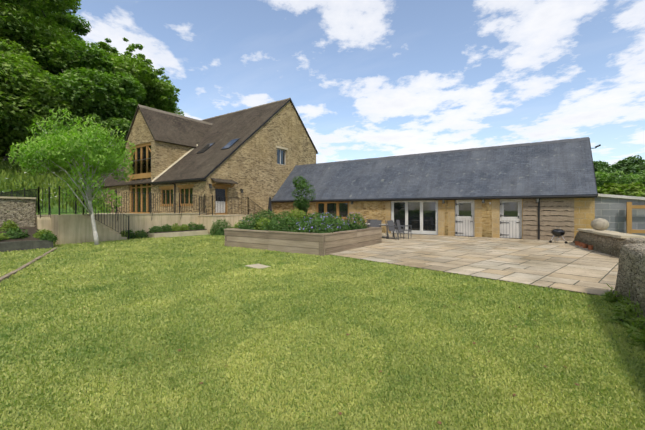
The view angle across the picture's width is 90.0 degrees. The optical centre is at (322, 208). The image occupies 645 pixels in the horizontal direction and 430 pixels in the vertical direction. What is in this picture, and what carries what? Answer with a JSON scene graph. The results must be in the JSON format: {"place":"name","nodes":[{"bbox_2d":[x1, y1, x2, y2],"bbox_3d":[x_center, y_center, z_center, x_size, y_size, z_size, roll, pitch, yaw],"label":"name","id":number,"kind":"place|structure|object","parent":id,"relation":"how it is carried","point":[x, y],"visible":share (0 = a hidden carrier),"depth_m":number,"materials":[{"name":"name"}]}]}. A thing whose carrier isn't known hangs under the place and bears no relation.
{"place":"outdoors","nodes":[
{"label":"outdoors","id":0,"kind":"place"},
{"bbox_2d":[0,160,110,213],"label":"hillside bank","id":1,"kind":"structure","parent":0,"point":[55,210],"depth_m":26.51,"materials":[{"name":"green plant"}]},
{"bbox_2d":[1,156,80,196],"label":"bank flowers","id":2,"kind":"object","parent":1,"relation":"on","point":[28,173],"visible":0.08,"depth_m":27.69,"materials":[{"name":"white plant"}]},
{"bbox_2d":[0,37,85,163],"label":"tree","id":3,"kind":"object","parent":1,"relation":"on","point":[31,109],"depth_m":28.79,"materials":[{"name":"green plant"}]},
{"bbox_2d":[0,0,87,75],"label":"tree","id":4,"kind":"object","parent":1,"relation":"on","point":[32,22],"depth_m":33.07,"materials":[{"name":"green plant"}]},
{"bbox_2d":[0,152,108,209],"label":"bank grass tufts","id":5,"kind":"object","parent":1,"relation":"on","point":[8,168],"visible":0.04,"depth_m":27.97,"materials":[{"name":"green plant"}]},
{"bbox_2d":[20,69,132,173],"bbox_3d":[-26.218,-9.010,35.504,10.896,10.845,11.721,0,0,34],"label":"tree","id":6,"kind":"object","parent":1,"relation":"on","point":[79,104],"depth_m":32.78,"materials":[{"name":"green plant"}]},
{"bbox_2d":[45,7,111,74],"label":"tree","id":7,"kind":"object","parent":1,"relation":"on","point":[83,29],"depth_m":57.48,"materials":[{"name":"green plant"}]},
{"bbox_2d":[39,38,146,141],"bbox_3d":[-27.819,-11.833,37.477,13.682,13.921,12.853,0,0,34],"label":"tree","id":8,"kind":"object","parent":1,"relation":"on","point":[103,77],"depth_m":35.75,"materials":[{"name":"green plant"}]},
{"bbox_2d":[69,40,179,137],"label":"tree","id":9,"kind":"object","parent":1,"relation":"on","point":[146,79],"depth_m":42.07,"materials":[{"name":"green plant"}]},
{"bbox_2d":[112,37,183,115],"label":"tree","id":10,"kind":"object","parent":1,"relation":"on","point":[166,78],"depth_m":61.63,"materials":[{"name":"green plant"}]},
{"bbox_2d":[51,214,126,244],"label":"retaining wall","id":11,"kind":"structure","parent":0,"point":[72,229],"depth_m":14.00,"materials":[{"name":"beige concrete"}]},
{"bbox_2d":[81,213,132,213],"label":"terrace paving","id":12,"kind":"structure","parent":0,"point":[111,213],"depth_m":25.82,"materials":[{"name":"stone"}]},
{"bbox_2d":[119,231,129,238],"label":"shrub","id":13,"kind":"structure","parent":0,"point":[126,233],"depth_m":16.12,"materials":[{"name":"green plant"}]},
{"bbox_2d":[126,230,135,238],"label":"shrub","id":14,"kind":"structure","parent":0,"point":[132,234],"depth_m":16.39,"materials":[{"name":"green plant"}]},
{"bbox_2d":[0,186,266,239],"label":"terrace railings","id":15,"kind":"object","parent":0,"point":[34,192],"visible":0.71,"depth_m":16.68,"materials":[{"name":"black metal"}]},
{"bbox_2d":[135,229,148,238],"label":"shrub","id":16,"kind":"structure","parent":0,"point":[143,235],"depth_m":16.66,"materials":[{"name":"green plant"}]},
{"bbox_2d":[125,110,160,212],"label":"gable wall","id":17,"kind":"structure","parent":0,"point":[140,132],"depth_m":24.90,"materials":[{"name":"beige stone"}]},
{"bbox_2d":[124,106,211,147],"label":"dormer roof","id":18,"kind":"structure","parent":17,"relation":"on","point":[167,128],"depth_m":26.11,"materials":[{"name":"tile"}]},
{"bbox_2d":[137,104,212,181],"bbox_3d":[-11.563,-5.079,27.364,2.607,6.204,7.110,0,0,34],"label":"roof flashing","id":19,"kind":"object","parent":18,"relation":"on","point":[176,115],"visible":0.79,"depth_m":26.34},
{"bbox_2d":[161,142,192,172],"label":"tall barn porch walls","id":20,"kind":"structure","parent":0,"point":[171,154],"depth_m":24.98,"materials":[{"name":"beige stone"}]},
{"bbox_2d":[155,182,200,212],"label":"wall","id":21,"kind":"structure","parent":0,"point":[197,188],"depth_m":22.13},
{"bbox_2d":[130,142,230,214],"bbox_3d":[-11.024,-2.356,24.167,10.124,5.470,1.990,0,0,34],"label":"tall barn oak joinery","id":22,"kind":"object","parent":21,"relation":"in","point":[141,165],"visible":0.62,"depth_m":24.84,"materials":[{"name":"brown wood"}]},
{"bbox_2d":[201,101,315,218],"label":"gable wall","id":23,"kind":"structure","parent":0,"point":[254,170],"depth_m":24.73,"materials":[{"name":"beige stone"}]},
{"bbox_2d":[85,99,317,188],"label":"roof","id":24,"kind":"structure","parent":23,"relation":"on","point":[224,130],"depth_m":25.40,"materials":[{"name":"tile"}]},
{"bbox_2d":[196,138,239,153],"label":"skylights","id":25,"kind":"object","parent":24,"relation":"in","point":[232,142],"visible":0.84,"depth_m":23.94,"materials":[{"name":"glass"}]},
{"bbox_2d":[150,98,317,212],"bbox_3d":[-11.941,-4.551,30.850,19.341,9.760,12.670,0,0,34],"label":"gutter","id":26,"kind":"object","parent":24,"relation":"attached to","point":[183,181],"visible":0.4,"depth_m":23.20,"materials":[{"name":"black metal"}]},
{"bbox_2d":[209,145,287,192],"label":"trim","id":27,"kind":"structure","parent":23,"relation":"attached to","point":[280,156],"depth_m":26.35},
{"bbox_2d":[0,234,644,429],"bbox_3d":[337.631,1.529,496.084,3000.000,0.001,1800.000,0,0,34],"label":"lawn","id":28,"kind":"structure","parent":0,"point":[287,367],"depth_m":3.44,"materials":[{"name":"green plant"}]},
{"bbox_2d":[0,198,35,226],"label":"dry stone wall","id":29,"kind":"structure","parent":28,"relation":"on","point":[21,212],"depth_m":13.18,"materials":[{"name":"beige stone"}]},
{"bbox_2d":[0,196,35,198],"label":"wall coping","id":30,"kind":"object","parent":29,"relation":"on","point":[17,197],"visible":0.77,"depth_m":13.11,"materials":[{"name":"beige stone"}]},
{"bbox_2d":[0,227,52,251],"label":"raised bed","id":31,"kind":"object","parent":28,"relation":"on","point":[30,242],"visible":0.57,"depth_m":11.93,"materials":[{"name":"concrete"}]},
{"bbox_2d":[0,232,9,239],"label":"bush","id":32,"kind":"object","parent":31,"relation":"on","point":[2,236],"depth_m":11.61,"materials":[{"name":"green plant"}]},
{"bbox_2d":[0,219,18,230],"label":"bush","id":33,"kind":"object","parent":31,"relation":"on","point":[5,225],"depth_m":12.59,"materials":[{"name":"green plant"}]},
{"bbox_2d":[3,228,29,238],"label":"bush","id":34,"kind":"object","parent":31,"relation":"on","point":[18,231],"depth_m":12.00,"materials":[{"name":"green plant"}]},
{"bbox_2d":[33,229,52,237],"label":"shrub","id":35,"kind":"object","parent":31,"relation":"on","point":[36,234],"visible":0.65,"depth_m":12.55,"materials":[{"name":"green plant"}]},
{"bbox_2d":[39,232,58,241],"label":"bush","id":36,"kind":"object","parent":31,"relation":"on","point":[45,236],"depth_m":12.35,"materials":[{"name":"green plant"}]},
{"bbox_2d":[0,248,56,281],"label":"lawn edging kerb","id":37,"kind":"structure","parent":28,"relation":"on","point":[7,276],"depth_m":8.28,"materials":[{"name":"beige stone"}]},
{"bbox_2d":[6,108,135,245],"bbox_3d":[-10.199,-1.209,13.538,4.072,5.506,4.523,0,0,34],"label":"cherry tree","id":38,"kind":"object","parent":28,"relation":"on","point":[71,142],"depth_m":12.86,"materials":[{"name":"green plant"}]},
{"bbox_2d":[92,186,124,212],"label":"tall barn walls","id":39,"kind":"structure","parent":28,"relation":"on","point":[119,189],"depth_m":27.31,"materials":[{"name":"beige stone"}]},
{"bbox_2d":[36,214,205,233],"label":"terrace retaining wall","id":40,"kind":"structure","parent":28,"relation":"on","point":[140,222],"depth_m":16.98,"materials":[{"name":"beige concrete"}]},
{"bbox_2d":[36,213,198,215],"bbox_3d":[-27.165,0.274,28.916,42.210,0.050,8.368,0,0,34],"label":"terrace coping","id":41,"kind":"object","parent":40,"relation":"on","point":[125,214],"visible":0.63,"depth_m":16.77,"materials":[{"name":"stone"}]},
{"bbox_2d":[146,229,207,237],"bbox_3d":[-8.224,1.379,18.356,1.049,0.300,3.250,0,0,34],"label":"raised planter","id":42,"kind":"object","parent":28,"relation":"on","point":[180,233],"visible":0.68,"depth_m":17.83,"materials":[{"name":"stone"}]},
{"bbox_2d":[148,226,162,232],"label":"border shrub","id":43,"kind":"object","parent":42,"relation":"on","point":[156,228],"depth_m":17.17,"materials":[{"name":"green plant"}]},
{"bbox_2d":[161,224,172,231],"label":"border shrub","id":44,"kind":"object","parent":42,"relation":"on","point":[167,227],"depth_m":17.61,"materials":[{"name":"green plant"}]},
{"bbox_2d":[169,223,181,230],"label":"border shrub","id":45,"kind":"object","parent":42,"relation":"on","point":[176,227],"depth_m":18.04,"materials":[{"name":"green plant"}]},
{"bbox_2d":[180,224,188,230],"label":"border shrub","id":46,"kind":"object","parent":42,"relation":"on","point":[183,226],"depth_m":18.53,"materials":[{"name":"green plant"}]},
{"bbox_2d":[187,222,198,229],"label":"border shrub","id":47,"kind":"object","parent":42,"relation":"on","point":[191,226],"depth_m":18.97,"materials":[{"name":"green plant"}]},
{"bbox_2d":[197,224,204,229],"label":"border shrub","id":48,"kind":"object","parent":42,"relation":"on","point":[200,226],"depth_m":19.46,"materials":[{"name":"green plant"}]},
{"bbox_2d":[209,219,232,234],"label":"bush","id":49,"kind":"object","parent":28,"relation":"on","point":[227,226],"depth_m":18.87,"materials":[{"name":"green plant"}]},
{"bbox_2d":[198,214,248,233],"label":"retaining wall","id":50,"kind":"structure","parent":28,"relation":"on","point":[206,221],"depth_m":19.83,"materials":[{"name":"stone"}]},
{"bbox_2d":[245,264,270,268],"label":"paving slab","id":51,"kind":"structure","parent":28,"relation":"on","point":[259,266],"depth_m":8.45,"materials":[{"name":"stone"}]},
{"bbox_2d":[224,227,381,255],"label":"planter sleepers","id":52,"kind":"object","parent":28,"relation":"on","point":[322,244],"visible":0.81,"depth_m":11.66,"materials":[{"name":"wood"}]},
{"bbox_2d":[238,213,261,229],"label":"planter shrub","id":53,"kind":"object","parent":52,"relation":"on","point":[244,223],"depth_m":13.29,"materials":[{"name":"green plant"}]},
{"bbox_2d":[254,217,270,230],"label":"planter shrub","id":54,"kind":"object","parent":52,"relation":"on","point":[264,220],"depth_m":13.06,"materials":[{"name":"green plant"}]},
{"bbox_2d":[253,209,277,221],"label":"planter shrub","id":55,"kind":"object","parent":52,"relation":"on","point":[269,216],"depth_m":14.21,"materials":[{"name":"green plant"}]},
{"bbox_2d":[260,218,277,230],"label":"planter shrub","id":56,"kind":"object","parent":52,"relation":"in","point":[266,226],"visible":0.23,"depth_m":12.45,"materials":[{"name":"green plant"}]},
{"bbox_2d":[264,217,290,230],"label":"planter shrub","id":57,"kind":"object","parent":52,"relation":"on","point":[272,227],"depth_m":12.17,"materials":[{"name":"green plant"}]},
{"bbox_2d":[276,210,290,220],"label":"planter shrub","id":58,"kind":"object","parent":52,"relation":"on","point":[279,215],"depth_m":14.12,"materials":[{"name":"green plant"}]},
{"bbox_2d":[276,215,302,231],"bbox_3d":[-1.261,0.619,12.126,1.084,0.813,1.079,0,0,34],"label":"planter shrub","id":59,"kind":"object","parent":52,"relation":"on","point":[291,223],"depth_m":11.90,"materials":[{"name":"green plant"}]},
{"bbox_2d":[287,208,307,228],"bbox_3d":[-1.070,0.479,13.907,1.388,1.076,1.380,0,0,34],"label":"planter shrub","id":60,"kind":"object","parent":52,"relation":"on","point":[299,214],"depth_m":13.79,"materials":[{"name":"green plant"}]},
{"bbox_2d":[292,176,315,211],"bbox_3d":[-0.952,-0.374,15.736,1.428,2.606,1.296,0,0,34],"label":"planter tree","id":61,"kind":"object","parent":52,"relation":"on","point":[304,202],"depth_m":15.64,"materials":[{"name":"green plant"}]},
{"bbox_2d":[290,220,321,232],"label":"planter shrub","id":62,"kind":"object","parent":52,"relation":"on","point":[301,227],"depth_m":11.38,"materials":[{"name":"green plant"}]},
{"bbox_2d":[302,211,324,226],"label":"planter shrub","id":63,"kind":"object","parent":52,"relation":"on","point":[313,215],"depth_m":12.65,"materials":[{"name":"green plant"}]},
{"bbox_2d":[306,216,333,232],"bbox_3d":[-0.047,0.625,11.260,1.009,0.813,1.058,0,0,34],"label":"planter shrub","id":64,"kind":"object","parent":52,"relation":"on","point":[328,229],"depth_m":11.08,"materials":[{"name":"green plant"}]},
{"bbox_2d":[320,212,333,224],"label":"flowering plant","id":65,"kind":"object","parent":52,"relation":"on","point":[325,214],"depth_m":14.62,"materials":[{"name":"plant"}]},
{"bbox_2d":[323,214,348,231],"bbox_3d":[0.453,0.590,12.656,1.237,0.830,1.234,0,0,34],"label":"planter shrub","id":66,"kind":"object","parent":52,"relation":"on","point":[343,226],"depth_m":12.42,"materials":[{"name":"green plant"}]},
{"bbox_2d":[340,212,368,229],"bbox_3d":[1.393,0.561,13.936,1.202,0.897,1.178,0,0,34],"label":"planter shrub","id":67,"kind":"object","parent":52,"relation":"on","point":[350,222],"depth_m":13.71,"materials":[{"name":"green plant"}]},
{"bbox_2d":[573,231,644,256],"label":"dry stone wall","id":68,"kind":"structure","parent":28,"relation":"on","point":[609,245],"depth_m":10.85,"materials":[{"name":"grey stone"}]},
{"bbox_2d":[591,218,608,230],"bbox_3d":[10.355,0.574,12.039,0.530,0.477,0.530,0,0,34],"label":"stone ball","id":69,"kind":"object","parent":68,"relation":"on","point":[600,224],"visible":0.98,"depth_m":11.88,"materials":[{"name":"beige stone"}]},
{"bbox_2d":[577,228,644,238],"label":"wall coping","id":70,"kind":"object","parent":68,"relation":"on","point":[615,234],"visible":0.94,"depth_m":10.70,"materials":[{"name":"beige stone"}]},
{"bbox_2d":[600,283,621,302],"bbox_3d":[4.751,1.409,5.264,0.410,0.406,0.394,0,0,34],"label":"grass tuft","id":71,"kind":"object","parent":28,"relation":"on","point":[607,295],"depth_m":5.25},
{"bbox_2d":[608,290,630,310],"bbox_3d":[4.541,1.403,4.831,0.438,0.416,0.488,0,0,34],"label":"grass tuft","id":72,"kind":"object","parent":28,"relation":"on","point":[623,299],"depth_m":4.83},
{"bbox_2d":[595,194,644,235],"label":"outbuilding","id":73,"kind":"structure","parent":28,"relation":"on","point":[622,214],"depth_m":14.94,"materials":[{"name":"grey concrete"}]},
{"bbox_2d":[610,302,633,314],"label":"grass tuft","id":74,"kind":"object","parent":28,"relation":"on","point":[622,306],"visible":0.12,"depth_m":4.60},
{"bbox_2d":[608,300,642,321],"bbox_3d":[4.153,1.410,4.298,0.526,0.408,0.560,0,0,34],"label":"plant","id":75,"kind":"object","parent":28,"relation":"on","point":[631,308],"depth_m":4.29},
{"bbox_2d":[606,311,644,329],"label":"grass tuft","id":76,"kind":"object","parent":28,"relation":"on","point":[623,323],"depth_m":4.17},
{"bbox_2d":[615,243,644,326],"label":"stone pillar","id":77,"kind":"structure","parent":28,"relation":"on","point":[631,271],"depth_m":4.76,"materials":[{"name":"grey stone"}]},
{"bbox_2d":[617,315,644,346],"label":"plant","id":78,"kind":"object","parent":28,"relation":"on","point":[633,329],"depth_m":3.68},
{"bbox_2d":[633,328,644,346],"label":"grass tuft","id":79,"kind":"object","parent":28,"relation":"on","point":[643,339],"visible":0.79,"depth_m":3.54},
{"bbox_2d":[65,0,644,164],"label":"sky","id":80,"kind":"structure","parent":0,"point":[365,79],"materials":[{"name":"blue"}]},
{"bbox_2d":[273,199,491,237],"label":"stone wall","id":81,"kind":"structure","parent":0,"point":[374,210],"depth_m":20.62,"materials":[{"name":"beige stone"}]},
{"bbox_2d":[299,199,521,238],"bbox_3d":[4.177,0.479,20.328,14.300,2.100,0.400,0,0,34],"label":"barn joinery","id":82,"kind":"object","parent":81,"relation":"in","point":[421,217],"visible":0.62,"depth_m":18.70,"materials":[{"name":"white wood"}]},
{"bbox_2d":[271,140,596,200],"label":"roof","id":83,"kind":"structure","parent":81,"relation":"on","point":[559,169],"depth_m":18.80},
{"bbox_2d":[295,137,597,196],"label":"roof trim","id":84,"kind":"structure","parent":83,"relation":"on","point":[501,146],"depth_m":20.04,"materials":[{"name":"grey metal"}]},
{"bbox_2d":[271,195,596,238],"bbox_3d":[4.108,0.425,19.933,19.670,2.107,0.329,0,0,34],"label":"gutter","id":85,"kind":"object","parent":81,"relation":"attached to","point":[513,197],"visible":0.88,"depth_m":17.07,"materials":[{"name":"black metal"}]},
{"bbox_2d":[351,199,538,203],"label":"wall lamps","id":86,"kind":"object","parent":81,"relation":"attached to","point":[483,201],"visible":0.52,"depth_m":16.96,"materials":[{"name":"metal"}]},
{"bbox_2d":[349,198,594,238],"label":"long barn quoin stones","id":87,"kind":"object","parent":81,"relation":"attached to","point":[584,213],"visible":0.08,"depth_m":16.87,"materials":[{"name":"beige stone"}]},
{"bbox_2d":[523,198,573,240],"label":"wood cladding","id":88,"kind":"structure","parent":81,"relation":"attached to","point":[556,213],"depth_m":15.49,"materials":[{"name":"brown wood"}]},
{"bbox_2d":[381,233,421,242],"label":"patio paving","id":89,"kind":"structure","parent":0,"point":[384,238],"depth_m":17.56,"materials":[{"name":"stone"}]},
{"bbox_2d":[268,197,271,212],"bbox_3d":[-3.642,0.283,22.345,0.480,2.429,0.480,0,0,34],"label":"downpipe","id":90,"kind":"object","parent":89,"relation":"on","point":[269,206],"visible":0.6,"depth_m":22.26,"materials":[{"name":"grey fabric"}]},
{"bbox_2d":[369,220,380,226],"bbox_3d":[2.623,1.033,16.384,0.580,0.936,0.752,0,0,24],"label":"garden chair","id":91,"kind":"object","parent":89,"relation":"on","point":[374,223],"visible":0.48,"depth_m":16.59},
{"bbox_2d":[363,223,394,238],"bbox_3d":[2.909,1.143,17.042,1.600,0.709,0.932,0,0,34],"label":"garden table","id":92,"kind":"object","parent":89,"relation":"on","point":[368,224],"visible":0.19,"depth_m":16.43,"materials":[{"name":"brown wood"}]},
{"bbox_2d":[385,220,403,239],"bbox_3d":[3.608,1.033,16.104,0.752,0.936,0.580,0,0,44],"label":"garden chair","id":93,"kind":"object","parent":89,"relation":"on","point":[391,226],"visible":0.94,"depth_m":16.07,"materials":[{"name":"grey metal"}]},
{"bbox_2d":[401,200,521,238],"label":"sill","id":94,"kind":"structure","parent":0,"point":[468,236],"depth_m":18.72,"materials":[{"name":"beige stone"}]},
{"bbox_2d":[329,233,618,296],"bbox_3d":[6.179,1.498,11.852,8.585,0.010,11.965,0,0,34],"label":"patio paving","id":95,"kind":"structure","parent":0,"point":[529,277],"depth_m":9.59,"materials":[{"name":"stone"}]},
{"bbox_2d":[394,220,411,238],"bbox_3d":[4.139,1.033,16.619,0.752,0.936,0.580,0,0,29],"label":"garden chair","id":96,"kind":"object","parent":95,"relation":"on","point":[398,223],"visible":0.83,"depth_m":16.61,"materials":[{"name":"grey metal"}]},
{"bbox_2d":[549,229,567,243],"bbox_3d":[10.424,1.143,14.275,0.667,0.719,0.581,0,0,34],"label":"barbecue grill","id":97,"kind":"object","parent":95,"relation":"on","point":[557,232],"visible":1,"depth_m":14.09,"materials":[{"name":"black metal"}]},
{"bbox_2d":[575,241,592,249],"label":"bricks","id":98,"kind":"object","parent":95,"relation":"on","point":[583,245],"visible":0.88,"depth_m":12.41,"materials":[{"name":"orange brick"}]},
{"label":"slope","id":99,"kind":"structure","parent":0,"visible":0},
{"bbox_2d":[593,155,644,178],"bbox_3d":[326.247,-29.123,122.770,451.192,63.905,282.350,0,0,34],"label":"hill tree","id":100,"kind":"object","parent":99,"relation":"on","point":[633,164],"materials":[{"name":"green plant"}]},
{"bbox_2d":[597,182,644,196],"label":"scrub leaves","id":101,"kind":"object","parent":99,"relation":"on","point":[635,189],"visible":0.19,"depth_m":70.16,"materials":[{"name":"green plant"}]},
{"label":"tree trunks on the slope","id":102,"kind":"object","parent":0,"visible":0},
{"bbox_2d":[595,170,644,186],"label":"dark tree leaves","id":103,"kind":"object","parent":102,"relation":"on","point":[602,178],"visible":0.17,"depth_m":118.98,"materials":[{"name":"green plant"}]}
]}

